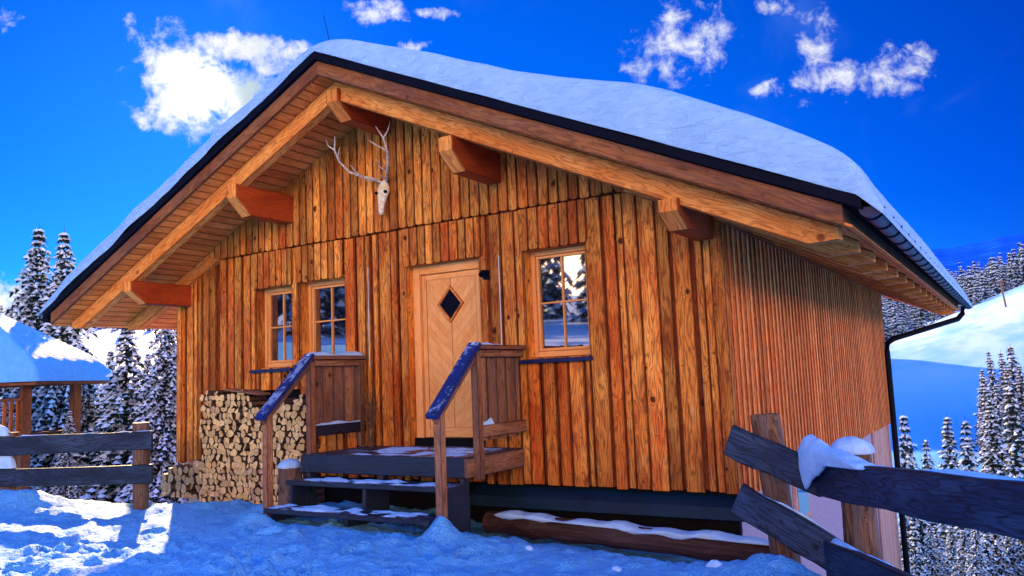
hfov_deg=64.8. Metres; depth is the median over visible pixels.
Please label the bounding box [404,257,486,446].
door
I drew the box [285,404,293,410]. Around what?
firewood log
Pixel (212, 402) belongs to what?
firewood log
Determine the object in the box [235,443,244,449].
firewood log
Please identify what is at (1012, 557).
spruce tree
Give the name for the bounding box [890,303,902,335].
spruce tree
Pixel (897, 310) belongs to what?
spruce tree
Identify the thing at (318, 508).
snow pad
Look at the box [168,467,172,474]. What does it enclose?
firewood log
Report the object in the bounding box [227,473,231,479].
firewood log
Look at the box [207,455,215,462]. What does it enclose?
firewood log
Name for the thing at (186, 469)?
firewood log
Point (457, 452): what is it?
snow pad
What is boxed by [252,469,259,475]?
firewood log
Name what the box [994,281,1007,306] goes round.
lift mast
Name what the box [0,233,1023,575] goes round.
ground
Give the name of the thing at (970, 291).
spruce tree
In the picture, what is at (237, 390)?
loose board
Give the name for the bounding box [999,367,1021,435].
spruce tree
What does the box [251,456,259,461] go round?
firewood log
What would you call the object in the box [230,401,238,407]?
firewood log
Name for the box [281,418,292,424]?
firewood log
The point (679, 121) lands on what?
roof snow
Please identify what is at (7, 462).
snow pad
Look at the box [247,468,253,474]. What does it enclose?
firewood log
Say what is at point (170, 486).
firewood log
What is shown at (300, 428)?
firewood log
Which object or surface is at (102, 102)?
sky
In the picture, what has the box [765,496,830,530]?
snow pad
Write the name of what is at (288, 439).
firewood log
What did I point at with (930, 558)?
spruce tree
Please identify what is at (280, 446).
firewood log
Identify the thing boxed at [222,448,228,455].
firewood log
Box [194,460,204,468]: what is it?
firewood log
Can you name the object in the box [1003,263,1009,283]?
spruce tree
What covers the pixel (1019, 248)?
spruce tree
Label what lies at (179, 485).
firewood log
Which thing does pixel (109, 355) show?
spruce tree
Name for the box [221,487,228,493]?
firewood log
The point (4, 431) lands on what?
snow pad
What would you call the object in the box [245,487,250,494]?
firewood log
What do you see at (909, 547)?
spruce tree
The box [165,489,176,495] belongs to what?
firewood log
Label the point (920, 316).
spruce tree
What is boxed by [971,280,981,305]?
spruce tree
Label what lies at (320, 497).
firewood log
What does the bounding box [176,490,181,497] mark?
firewood log
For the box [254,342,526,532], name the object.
entrance steps
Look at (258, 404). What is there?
firewood log
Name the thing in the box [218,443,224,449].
firewood log
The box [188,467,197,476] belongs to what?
firewood log
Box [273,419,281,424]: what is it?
firewood log
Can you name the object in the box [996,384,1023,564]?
spruce tree
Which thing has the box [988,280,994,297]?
spruce tree
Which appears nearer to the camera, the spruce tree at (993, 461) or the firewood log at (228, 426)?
the firewood log at (228, 426)
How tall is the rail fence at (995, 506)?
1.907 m
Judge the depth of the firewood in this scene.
11.27 m
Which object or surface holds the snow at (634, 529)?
on the foundation log at (702, 549)
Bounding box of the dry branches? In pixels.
[358,387,377,446]
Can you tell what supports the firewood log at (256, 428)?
on the firewood
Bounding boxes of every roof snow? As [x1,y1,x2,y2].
[0,314,113,382]
[37,39,973,315]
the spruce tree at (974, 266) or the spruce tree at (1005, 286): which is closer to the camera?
the spruce tree at (1005, 286)
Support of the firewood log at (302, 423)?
on the firewood
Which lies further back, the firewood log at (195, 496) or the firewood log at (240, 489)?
the firewood log at (195, 496)
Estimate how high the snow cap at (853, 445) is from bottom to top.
0.131 m
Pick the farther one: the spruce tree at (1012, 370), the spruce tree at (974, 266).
the spruce tree at (974, 266)
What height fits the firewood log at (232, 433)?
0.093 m
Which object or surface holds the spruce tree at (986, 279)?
on the ground
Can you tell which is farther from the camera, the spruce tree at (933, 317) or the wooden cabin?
the spruce tree at (933, 317)
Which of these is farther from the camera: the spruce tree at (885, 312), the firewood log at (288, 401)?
the spruce tree at (885, 312)
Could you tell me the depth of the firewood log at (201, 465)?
11.83 m
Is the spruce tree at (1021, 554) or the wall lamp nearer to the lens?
the wall lamp
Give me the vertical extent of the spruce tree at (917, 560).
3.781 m
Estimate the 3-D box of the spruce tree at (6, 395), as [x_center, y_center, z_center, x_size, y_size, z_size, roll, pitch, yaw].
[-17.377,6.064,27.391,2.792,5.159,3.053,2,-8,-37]
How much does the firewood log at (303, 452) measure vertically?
0.084 m
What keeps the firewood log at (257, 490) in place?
on the firewood log
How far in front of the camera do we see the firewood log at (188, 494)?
11.99 m
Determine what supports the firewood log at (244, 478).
on the firewood log at (245, 484)
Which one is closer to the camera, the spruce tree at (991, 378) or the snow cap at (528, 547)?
the snow cap at (528, 547)
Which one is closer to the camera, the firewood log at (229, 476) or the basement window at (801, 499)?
the basement window at (801, 499)
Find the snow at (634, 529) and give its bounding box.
[494,510,768,544]
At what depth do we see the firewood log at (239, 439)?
11.23 m
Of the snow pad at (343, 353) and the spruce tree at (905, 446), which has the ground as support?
the spruce tree at (905, 446)
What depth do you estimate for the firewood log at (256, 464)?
11.01 m
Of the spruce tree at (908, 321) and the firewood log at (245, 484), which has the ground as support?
the spruce tree at (908, 321)
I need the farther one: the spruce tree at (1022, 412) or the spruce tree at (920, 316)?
the spruce tree at (920, 316)
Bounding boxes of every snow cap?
[277,458,300,468]
[525,545,532,550]
[611,566,621,571]
[706,560,722,567]
[830,436,875,454]
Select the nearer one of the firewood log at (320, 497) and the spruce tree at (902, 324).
the firewood log at (320, 497)
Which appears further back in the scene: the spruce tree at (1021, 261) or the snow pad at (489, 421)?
the spruce tree at (1021, 261)
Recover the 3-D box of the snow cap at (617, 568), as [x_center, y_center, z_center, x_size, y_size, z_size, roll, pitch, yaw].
[0.840,2.260,6.502,0.099,0.046,0.071,-6,-7,32]
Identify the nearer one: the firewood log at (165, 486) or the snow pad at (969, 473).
the snow pad at (969, 473)
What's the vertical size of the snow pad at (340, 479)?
0.029 m
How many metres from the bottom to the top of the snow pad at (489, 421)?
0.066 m
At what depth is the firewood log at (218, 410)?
11.51 m
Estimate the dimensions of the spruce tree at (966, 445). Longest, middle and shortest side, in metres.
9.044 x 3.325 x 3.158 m
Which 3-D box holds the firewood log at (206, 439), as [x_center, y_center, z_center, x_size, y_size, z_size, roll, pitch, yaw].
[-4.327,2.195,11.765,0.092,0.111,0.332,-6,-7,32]
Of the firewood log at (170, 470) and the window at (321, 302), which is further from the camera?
the firewood log at (170, 470)
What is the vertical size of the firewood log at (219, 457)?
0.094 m
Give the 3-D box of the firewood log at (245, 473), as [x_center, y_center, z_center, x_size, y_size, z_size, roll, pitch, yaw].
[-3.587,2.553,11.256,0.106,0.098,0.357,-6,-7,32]
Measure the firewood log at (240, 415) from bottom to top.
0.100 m
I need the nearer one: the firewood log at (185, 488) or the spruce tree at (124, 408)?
the firewood log at (185, 488)
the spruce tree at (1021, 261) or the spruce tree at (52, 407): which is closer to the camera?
the spruce tree at (52, 407)
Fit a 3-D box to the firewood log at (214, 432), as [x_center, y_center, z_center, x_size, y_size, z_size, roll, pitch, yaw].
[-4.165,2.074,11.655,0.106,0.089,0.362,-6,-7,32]
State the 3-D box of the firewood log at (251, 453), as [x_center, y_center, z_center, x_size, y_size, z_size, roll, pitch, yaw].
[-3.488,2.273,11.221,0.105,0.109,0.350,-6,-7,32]
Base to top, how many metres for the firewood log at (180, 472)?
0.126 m
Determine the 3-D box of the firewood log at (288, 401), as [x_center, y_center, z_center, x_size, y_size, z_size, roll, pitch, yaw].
[-3.008,1.554,10.989,0.096,0.099,0.336,-6,-7,32]
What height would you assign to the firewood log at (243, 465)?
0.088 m
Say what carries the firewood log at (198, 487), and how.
on the firewood log at (195, 496)
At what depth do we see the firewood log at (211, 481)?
11.51 m
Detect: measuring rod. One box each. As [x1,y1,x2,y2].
[367,267,369,365]
[498,256,501,344]
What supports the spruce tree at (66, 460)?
on the ground
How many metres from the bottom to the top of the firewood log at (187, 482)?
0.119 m
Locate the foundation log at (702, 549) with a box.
[482,511,769,561]
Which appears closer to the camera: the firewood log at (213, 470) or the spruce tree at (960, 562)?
the firewood log at (213, 470)
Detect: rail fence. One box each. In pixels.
[0,422,152,509]
[724,413,1023,575]
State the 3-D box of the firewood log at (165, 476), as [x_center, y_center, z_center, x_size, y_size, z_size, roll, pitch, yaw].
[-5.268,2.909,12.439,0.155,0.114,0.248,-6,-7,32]
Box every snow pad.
[0,425,10,435]
[0,456,16,468]
[22,430,151,435]
[270,504,428,516]
[304,477,434,485]
[306,351,364,355]
[316,420,359,425]
[354,447,500,456]
[470,342,500,344]
[483,418,494,424]
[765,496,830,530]
[830,538,915,575]
[869,465,1023,480]
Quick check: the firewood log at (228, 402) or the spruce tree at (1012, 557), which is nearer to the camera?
the firewood log at (228, 402)
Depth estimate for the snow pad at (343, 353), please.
10.15 m
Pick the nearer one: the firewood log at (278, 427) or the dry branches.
the dry branches
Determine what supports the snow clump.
on the rail fence at (995, 506)
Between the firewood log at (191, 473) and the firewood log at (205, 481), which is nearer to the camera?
the firewood log at (205, 481)
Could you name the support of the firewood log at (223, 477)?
on the firewood log
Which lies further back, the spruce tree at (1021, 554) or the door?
the spruce tree at (1021, 554)
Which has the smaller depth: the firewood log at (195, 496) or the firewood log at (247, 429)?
the firewood log at (247, 429)
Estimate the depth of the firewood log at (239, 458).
11.23 m
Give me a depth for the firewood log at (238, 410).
11.31 m
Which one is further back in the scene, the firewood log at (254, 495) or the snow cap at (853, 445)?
the firewood log at (254, 495)
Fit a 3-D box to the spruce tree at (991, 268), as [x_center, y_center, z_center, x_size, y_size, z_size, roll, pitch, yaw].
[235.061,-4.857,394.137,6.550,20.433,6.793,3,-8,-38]
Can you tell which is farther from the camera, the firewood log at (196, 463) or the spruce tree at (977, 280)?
the spruce tree at (977, 280)
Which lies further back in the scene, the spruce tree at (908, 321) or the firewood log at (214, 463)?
the spruce tree at (908, 321)
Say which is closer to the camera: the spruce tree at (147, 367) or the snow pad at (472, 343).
the snow pad at (472, 343)
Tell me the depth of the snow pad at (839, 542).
5.76 m
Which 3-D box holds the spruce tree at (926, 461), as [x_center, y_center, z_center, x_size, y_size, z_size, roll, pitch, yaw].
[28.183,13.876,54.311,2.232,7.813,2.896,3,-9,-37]
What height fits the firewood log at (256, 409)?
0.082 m
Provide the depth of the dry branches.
10.17 m
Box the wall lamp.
[478,270,488,279]
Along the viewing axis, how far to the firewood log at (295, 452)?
10.63 m
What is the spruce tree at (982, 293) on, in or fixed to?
on the ground
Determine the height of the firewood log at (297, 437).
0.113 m
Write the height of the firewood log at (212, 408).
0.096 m
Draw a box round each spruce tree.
[0,224,59,467]
[0,390,41,490]
[30,226,105,494]
[48,411,86,498]
[53,384,106,499]
[63,328,147,502]
[97,351,122,424]
[116,329,188,503]
[116,350,152,487]
[882,303,890,340]
[883,307,889,333]
[885,305,897,337]
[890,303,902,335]
[894,304,900,330]
[896,301,902,321]
[898,414,945,574]
[899,314,908,333]
[899,525,914,573]
[901,303,907,326]
[906,308,911,330]
[908,517,928,575]
[909,306,918,329]
[916,307,926,327]
[920,440,946,545]
[922,524,945,575]
[925,310,930,321]
[928,311,938,324]
[932,525,951,575]
[937,411,970,547]
[943,527,959,575]
[947,530,976,575]
[948,415,993,552]
[962,283,968,306]
[964,529,993,575]
[965,266,974,304]
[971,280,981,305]
[971,367,991,445]
[972,261,978,286]
[975,277,981,301]
[975,397,984,452]
[975,531,1002,575]
[976,399,1008,476]
[978,384,1013,472]
[979,271,989,301]
[979,376,1006,474]
[982,273,990,296]
[985,351,1004,415]
[986,533,1012,575]
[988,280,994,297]
[989,257,994,281]
[989,257,1001,296]
[993,383,1010,455]
[995,264,1001,293]
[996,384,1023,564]
[997,351,1017,420]
[999,262,1009,292]
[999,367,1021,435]
[1000,536,1023,575]
[1002,346,1023,408]
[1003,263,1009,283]
[1006,253,1017,290]
[1010,249,1023,288]
[1011,365,1023,445]
[1015,539,1023,575]
[1017,242,1022,278]
[1018,244,1023,282]
[1020,372,1023,438]
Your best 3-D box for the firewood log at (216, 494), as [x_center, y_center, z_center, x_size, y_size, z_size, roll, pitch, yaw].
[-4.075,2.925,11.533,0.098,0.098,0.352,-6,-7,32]
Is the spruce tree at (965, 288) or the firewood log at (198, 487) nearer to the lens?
the firewood log at (198, 487)
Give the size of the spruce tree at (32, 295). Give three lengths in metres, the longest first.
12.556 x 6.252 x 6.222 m
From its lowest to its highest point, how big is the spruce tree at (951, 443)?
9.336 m
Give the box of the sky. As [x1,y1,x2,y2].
[0,0,1023,318]
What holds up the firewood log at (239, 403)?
on the firewood log at (238, 410)
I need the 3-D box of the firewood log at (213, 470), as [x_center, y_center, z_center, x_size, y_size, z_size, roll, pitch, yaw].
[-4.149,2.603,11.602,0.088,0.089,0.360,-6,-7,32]
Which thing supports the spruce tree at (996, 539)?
on the ground
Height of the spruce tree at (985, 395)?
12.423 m
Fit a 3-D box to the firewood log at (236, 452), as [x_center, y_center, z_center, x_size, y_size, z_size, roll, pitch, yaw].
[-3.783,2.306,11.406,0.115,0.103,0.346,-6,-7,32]
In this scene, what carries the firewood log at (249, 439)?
on the firewood log at (246, 446)
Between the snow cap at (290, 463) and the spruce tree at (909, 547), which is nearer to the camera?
the snow cap at (290, 463)
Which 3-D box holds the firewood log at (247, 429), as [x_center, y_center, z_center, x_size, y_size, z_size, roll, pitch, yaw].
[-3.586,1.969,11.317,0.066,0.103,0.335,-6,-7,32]
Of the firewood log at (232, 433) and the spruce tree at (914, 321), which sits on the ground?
the spruce tree at (914, 321)
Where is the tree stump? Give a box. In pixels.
[278,467,301,504]
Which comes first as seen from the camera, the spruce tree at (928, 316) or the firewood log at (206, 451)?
the firewood log at (206, 451)
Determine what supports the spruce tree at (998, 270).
on the ground
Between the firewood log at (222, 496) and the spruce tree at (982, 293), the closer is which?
the firewood log at (222, 496)
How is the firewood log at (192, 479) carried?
on the firewood log at (198, 487)
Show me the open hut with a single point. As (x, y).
(23, 413)
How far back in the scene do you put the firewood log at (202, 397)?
11.71 m
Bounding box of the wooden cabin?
[42,15,972,575]
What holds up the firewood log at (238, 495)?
on the ground
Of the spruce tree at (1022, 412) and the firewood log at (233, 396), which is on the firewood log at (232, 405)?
the firewood log at (233, 396)
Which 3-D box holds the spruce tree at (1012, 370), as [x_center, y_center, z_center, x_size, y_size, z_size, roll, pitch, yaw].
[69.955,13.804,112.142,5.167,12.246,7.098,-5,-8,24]
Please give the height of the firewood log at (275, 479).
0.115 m
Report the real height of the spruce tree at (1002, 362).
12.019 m
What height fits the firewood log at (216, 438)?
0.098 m
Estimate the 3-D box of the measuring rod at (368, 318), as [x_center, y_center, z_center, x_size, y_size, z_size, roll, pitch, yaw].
[-1.865,0.375,10.517,0.010,1.300,0.009,-6,-7,32]
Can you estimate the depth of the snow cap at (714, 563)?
6.41 m
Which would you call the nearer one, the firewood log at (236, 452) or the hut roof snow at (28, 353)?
the firewood log at (236, 452)
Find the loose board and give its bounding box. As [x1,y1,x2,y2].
[224,388,270,394]
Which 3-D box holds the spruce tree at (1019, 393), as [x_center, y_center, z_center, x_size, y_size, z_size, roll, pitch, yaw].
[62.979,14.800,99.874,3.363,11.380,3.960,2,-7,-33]
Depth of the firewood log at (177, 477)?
12.14 m
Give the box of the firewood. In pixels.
[199,389,324,505]
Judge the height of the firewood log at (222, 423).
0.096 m
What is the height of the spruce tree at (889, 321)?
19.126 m
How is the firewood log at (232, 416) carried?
on the firewood
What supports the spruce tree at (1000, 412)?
on the ground
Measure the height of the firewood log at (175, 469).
0.138 m
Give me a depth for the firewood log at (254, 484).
11.00 m
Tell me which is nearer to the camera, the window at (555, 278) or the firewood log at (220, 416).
the window at (555, 278)
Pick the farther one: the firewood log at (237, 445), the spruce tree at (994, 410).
the spruce tree at (994, 410)
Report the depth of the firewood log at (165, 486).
12.31 m
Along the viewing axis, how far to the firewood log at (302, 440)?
10.64 m
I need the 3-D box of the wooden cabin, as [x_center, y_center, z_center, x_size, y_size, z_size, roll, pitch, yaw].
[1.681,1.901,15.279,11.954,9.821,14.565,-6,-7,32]
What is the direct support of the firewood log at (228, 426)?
on the firewood log
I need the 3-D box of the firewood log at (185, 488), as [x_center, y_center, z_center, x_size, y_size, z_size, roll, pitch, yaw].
[-4.827,2.994,12.138,0.149,0.138,0.277,-6,-7,32]
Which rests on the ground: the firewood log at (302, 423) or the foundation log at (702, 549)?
the foundation log at (702, 549)
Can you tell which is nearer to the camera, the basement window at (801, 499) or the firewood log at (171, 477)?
the basement window at (801, 499)
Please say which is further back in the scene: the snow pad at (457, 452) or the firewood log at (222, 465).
the firewood log at (222, 465)
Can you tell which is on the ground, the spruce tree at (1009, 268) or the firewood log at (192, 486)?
the spruce tree at (1009, 268)
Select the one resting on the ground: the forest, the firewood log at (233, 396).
the forest
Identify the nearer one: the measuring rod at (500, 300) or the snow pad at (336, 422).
the measuring rod at (500, 300)
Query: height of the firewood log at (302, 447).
0.088 m
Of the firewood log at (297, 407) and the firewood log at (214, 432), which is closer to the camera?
the firewood log at (297, 407)
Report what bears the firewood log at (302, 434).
on the firewood log at (302, 440)
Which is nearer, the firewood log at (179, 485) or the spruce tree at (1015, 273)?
the firewood log at (179, 485)
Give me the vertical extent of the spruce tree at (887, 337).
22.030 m
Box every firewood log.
[161,473,168,480]
[163,481,175,491]
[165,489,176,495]
[166,482,176,490]
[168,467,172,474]
[169,473,175,481]
[172,463,189,474]
[174,474,182,480]
[176,481,183,490]
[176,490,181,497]
[178,466,187,475]
[181,483,196,492]
[183,466,192,472]
[184,477,190,484]
[184,491,198,497]
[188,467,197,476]
[189,476,196,483]
[190,483,197,489]
[191,494,198,498]
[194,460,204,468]
[195,484,202,491]
[198,461,205,469]
[200,394,210,400]
[203,478,209,485]
[204,436,209,442]
[204,448,211,454]
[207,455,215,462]
[209,400,215,406]
[209,478,215,484]
[210,406,216,412]
[211,429,221,435]
[211,467,216,473]
[212,460,217,466]
[214,436,221,442]
[214,491,219,497]
[215,406,224,413]
[216,454,222,460]
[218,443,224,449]
[219,395,227,400]
[219,412,226,419]
[219,420,226,426]
[220,461,226,468]
[220,493,226,500]
[221,473,227,480]
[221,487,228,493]
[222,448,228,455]
[225,424,232,429]
[226,400,231,406]
[227,456,233,462]
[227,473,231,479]
[227,479,234,486]
[229,413,235,419]
[229,429,240,435]
[230,393,236,400]
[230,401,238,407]
[232,449,242,455]
[234,408,242,413]
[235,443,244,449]
[236,437,242,442]
[236,493,242,498]
[237,401,242,407]
[237,412,243,418]
[237,455,247,462]
[237,486,243,492]
[240,462,247,468]
[242,469,247,475]
[242,476,247,481]
[242,481,248,487]
[243,443,249,450]
[245,425,253,432]
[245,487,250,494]
[246,437,255,442]
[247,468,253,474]
[248,449,254,456]
[249,401,266,406]
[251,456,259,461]
[251,481,260,488]
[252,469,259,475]
[252,493,260,500]
[253,461,260,468]
[254,407,261,412]
[254,424,260,430]
[254,449,260,455]
[255,487,262,494]
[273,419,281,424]
[273,475,277,482]
[276,424,286,429]
[277,443,286,450]
[278,450,285,458]
[281,398,299,405]
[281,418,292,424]
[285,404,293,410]
[286,436,292,443]
[291,410,302,418]
[292,450,305,455]
[294,405,302,410]
[294,432,305,440]
[296,416,305,423]
[298,420,305,425]
[298,425,303,431]
[298,432,305,436]
[299,437,319,442]
[299,442,320,450]
[299,449,318,456]
[317,494,324,502]
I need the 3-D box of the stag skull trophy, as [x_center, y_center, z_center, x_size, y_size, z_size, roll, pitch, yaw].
[-1.796,-1.454,10.261,1.085,1.011,0.597,-6,-7,32]
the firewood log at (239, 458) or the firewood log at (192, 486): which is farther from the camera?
the firewood log at (192, 486)
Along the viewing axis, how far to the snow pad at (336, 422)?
9.99 m
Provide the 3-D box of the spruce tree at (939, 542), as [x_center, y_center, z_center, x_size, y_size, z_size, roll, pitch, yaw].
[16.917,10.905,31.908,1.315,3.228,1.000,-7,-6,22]
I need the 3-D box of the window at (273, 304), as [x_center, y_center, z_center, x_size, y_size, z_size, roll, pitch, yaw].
[-3.344,0.578,11.593,0.850,1.250,0.370,-6,-7,32]
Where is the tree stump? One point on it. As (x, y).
(284, 475)
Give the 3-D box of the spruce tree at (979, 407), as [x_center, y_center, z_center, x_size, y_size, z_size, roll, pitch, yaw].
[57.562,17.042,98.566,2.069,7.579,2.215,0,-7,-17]
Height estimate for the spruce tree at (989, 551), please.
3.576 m
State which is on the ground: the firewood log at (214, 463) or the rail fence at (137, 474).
the rail fence at (137, 474)
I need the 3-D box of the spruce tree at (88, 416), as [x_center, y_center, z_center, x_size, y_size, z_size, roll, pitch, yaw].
[-13.865,5.262,26.228,3.112,6.132,3.552,1,-8,-32]
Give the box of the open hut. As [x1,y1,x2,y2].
[0,380,109,489]
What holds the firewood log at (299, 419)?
on the firewood log
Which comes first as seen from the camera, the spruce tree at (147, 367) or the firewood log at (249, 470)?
the firewood log at (249, 470)
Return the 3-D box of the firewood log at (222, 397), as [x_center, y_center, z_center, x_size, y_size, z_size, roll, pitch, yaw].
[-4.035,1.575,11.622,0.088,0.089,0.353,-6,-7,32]
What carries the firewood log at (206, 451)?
on the firewood log
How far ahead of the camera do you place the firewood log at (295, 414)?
10.68 m
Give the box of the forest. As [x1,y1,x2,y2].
[4,253,1023,328]
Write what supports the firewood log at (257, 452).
on the firewood log
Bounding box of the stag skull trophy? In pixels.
[326,123,389,214]
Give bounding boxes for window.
[249,285,292,372]
[293,274,345,367]
[520,242,592,363]
[792,486,810,517]
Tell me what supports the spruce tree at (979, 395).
on the ground
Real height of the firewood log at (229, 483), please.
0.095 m
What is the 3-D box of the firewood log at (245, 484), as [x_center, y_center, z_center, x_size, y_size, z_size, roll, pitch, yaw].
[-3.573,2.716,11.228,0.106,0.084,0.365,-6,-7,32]
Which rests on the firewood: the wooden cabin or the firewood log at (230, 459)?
the firewood log at (230, 459)
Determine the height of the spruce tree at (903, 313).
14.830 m
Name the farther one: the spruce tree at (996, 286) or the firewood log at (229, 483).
the spruce tree at (996, 286)
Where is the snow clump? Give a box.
[798,434,873,488]
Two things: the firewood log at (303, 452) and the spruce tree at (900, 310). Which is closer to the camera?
the firewood log at (303, 452)
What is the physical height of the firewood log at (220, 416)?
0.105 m
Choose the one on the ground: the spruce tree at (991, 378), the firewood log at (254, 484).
the spruce tree at (991, 378)
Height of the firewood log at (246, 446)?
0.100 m
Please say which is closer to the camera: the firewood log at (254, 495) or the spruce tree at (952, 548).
the firewood log at (254, 495)
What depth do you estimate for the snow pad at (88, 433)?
11.00 m
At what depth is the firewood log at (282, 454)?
10.76 m
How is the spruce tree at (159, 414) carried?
on the ground

